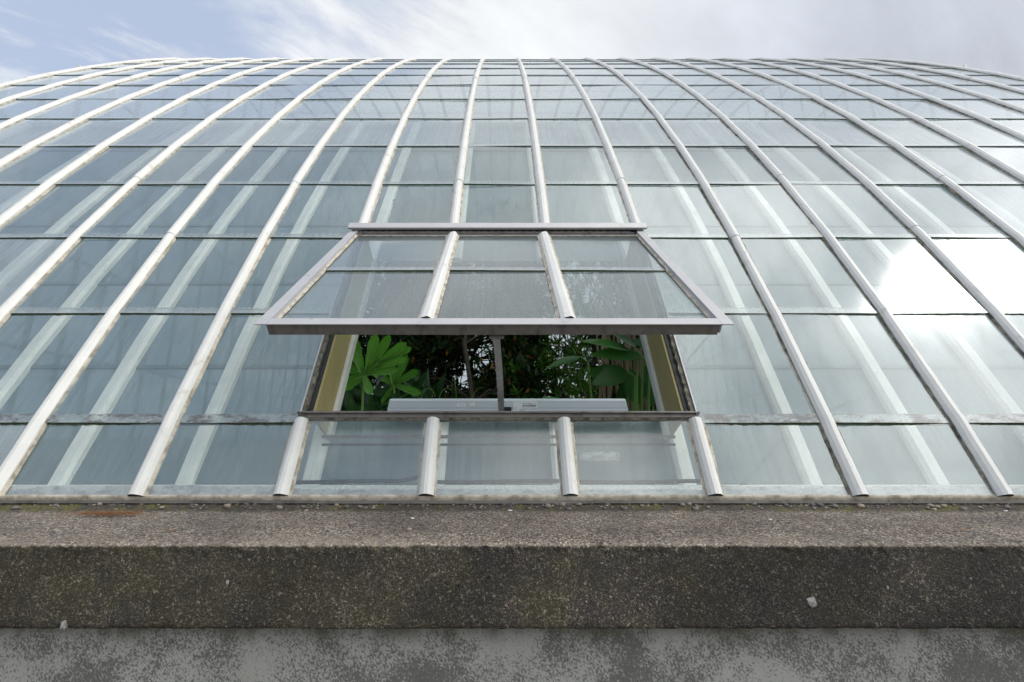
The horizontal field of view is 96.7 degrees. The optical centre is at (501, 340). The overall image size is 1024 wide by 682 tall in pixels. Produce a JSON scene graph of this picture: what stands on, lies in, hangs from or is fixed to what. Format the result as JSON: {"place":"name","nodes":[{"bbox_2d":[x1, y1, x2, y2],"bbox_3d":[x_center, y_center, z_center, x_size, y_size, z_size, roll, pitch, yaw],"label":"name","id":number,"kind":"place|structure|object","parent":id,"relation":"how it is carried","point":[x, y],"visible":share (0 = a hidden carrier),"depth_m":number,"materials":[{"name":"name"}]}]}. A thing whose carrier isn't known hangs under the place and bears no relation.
{"place":"outdoors","nodes":[
{"label":"outdoors","id":0,"kind":"place"},
{"bbox_2d":[400,378,481,484],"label":"wiry grass","id":1,"kind":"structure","parent":0,"point":[440,394],"depth_m":2.70,"materials":[{"name":"green plant"}]},
{"bbox_2d":[320,484,700,484],"bbox_3d":[0.288,3.969,12.173,11.880,0.098,20.264,0,-12,0],"label":"planting bed","id":2,"kind":"object","parent":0,"point":[494,484],"visible":0.02,"depth_m":13.45,"materials":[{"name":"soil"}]},
{"bbox_2d":[345,335,420,484],"bbox_3d":[-0.750,0.965,2.741,0.448,1.959,0.542,0,-12,0],"label":"lobed leaf plant","id":3,"kind":"object","parent":2,"relation":"on","point":[377,363],"visible":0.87,"depth_m":2.72,"materials":[{"name":"green plant"}]},
{"bbox_2d":[328,262,452,484],"bbox_3d":[-1.435,0.578,5.143,1.913,3.735,2.076,0,-12,0],"label":"tall dark shrub","id":4,"kind":"object","parent":2,"relation":"on","point":[373,304],"visible":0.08,"depth_m":5.07,"materials":[{"name":"green plant"}]},
{"bbox_2d":[340,365,446,484],"bbox_3d":[-0.874,1.096,3.283,0.988,1.924,0.999,0,-12,0],"label":"foliage plant","id":5,"kind":"object","parent":2,"relation":"on","point":[371,403],"visible":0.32,"depth_m":3.28,"materials":[{"name":"green plant"}]},
{"bbox_2d":[371,199,553,484],"bbox_3d":[-0.296,0.456,4.594,1.978,3.750,2.518,0,-12,0],"label":"dark shrub","id":6,"kind":"object","parent":2,"relation":"on","point":[442,354],"visible":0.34,"depth_m":3.81,"materials":[{"name":"green plant"}]},
{"bbox_2d":[470,262,651,484],"bbox_3d":[1.108,0.311,4.106,2.825,3.820,1.437,0,-12,0],"label":"green shrub","id":7,"kind":"object","parent":2,"relation":"on","point":[566,385],"visible":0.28,"depth_m":3.80,"materials":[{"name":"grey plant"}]},
{"bbox_2d":[543,335,656,484],"bbox_3d":[0.573,0.931,2.647,0.904,1.989,0.397,4,-13,-16],"label":"broad leaf plant","id":8,"kind":"object","parent":2,"relation":"on","point":[635,388],"visible":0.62,"depth_m":2.79,"materials":[{"name":"green plant"}]},
{"bbox_2d":[593,262,650,484],"bbox_3d":[0.871,0.475,3.280,0.523,3.136,0.811,-2,-12,10],"label":"cane clump","id":9,"kind":"object","parent":2,"relation":"on","point":[627,364],"visible":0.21,"depth_m":3.30,"materials":[{"name":"green plant"}]},
{"bbox_2d":[560,262,745,484],"bbox_3d":[1.679,0.625,5.021,2.076,3.598,4.266,3,-12,-14],"label":"back shrub","id":10,"kind":"object","parent":2,"relation":"on","point":[599,275],"visible":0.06,"depth_m":5.07,"materials":[{"name":"green plant"}]},
{"bbox_2d":[0,0,1023,397],"label":"sky","id":11,"kind":"structure","parent":0,"point":[37,37],"materials":[{"name":"white"}]},
{"bbox_2d":[12,484,1023,484],"bbox_3d":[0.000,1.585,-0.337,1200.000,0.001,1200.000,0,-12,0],"label":"ground","id":12,"kind":"structure","parent":0,"point":[721,484],"depth_m":16.12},
{"bbox_2d":[0,502,1023,681],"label":"concrete wall","id":13,"kind":"structure","parent":12,"relation":"on","point":[896,592],"depth_m":1.30,"materials":[{"name":"concrete"}]},
{"bbox_2d":[58,510,156,515],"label":"pine needles","id":14,"kind":"object","parent":13,"relation":"on","point":[112,512],"visible":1,"depth_m":1.71,"materials":[{"name":"brown plant"}]},
{"bbox_2d":[0,500,1015,538],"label":"gravel","id":15,"kind":"structure","parent":13,"relation":"on","point":[696,507],"depth_m":1.85,"materials":[{"name":"gravel"}]},
{"bbox_2d":[0,57,1023,503],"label":"greenhouse","id":16,"kind":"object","parent":13,"relation":"on","point":[826,307],"visible":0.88,"depth_m":2.96,"materials":[{"name":"clear glass"}]},
{"bbox_2d":[387,335,627,410],"bbox_3d":[0.033,0.184,2.083,1.222,0.323,0.604,0,-12,0],"label":"chain actuator","id":17,"kind":"object","parent":16,"relation":"attached to","point":[500,403],"visible":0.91,"depth_m":2.30,"materials":[{"name":"silver metal"}]}
]}

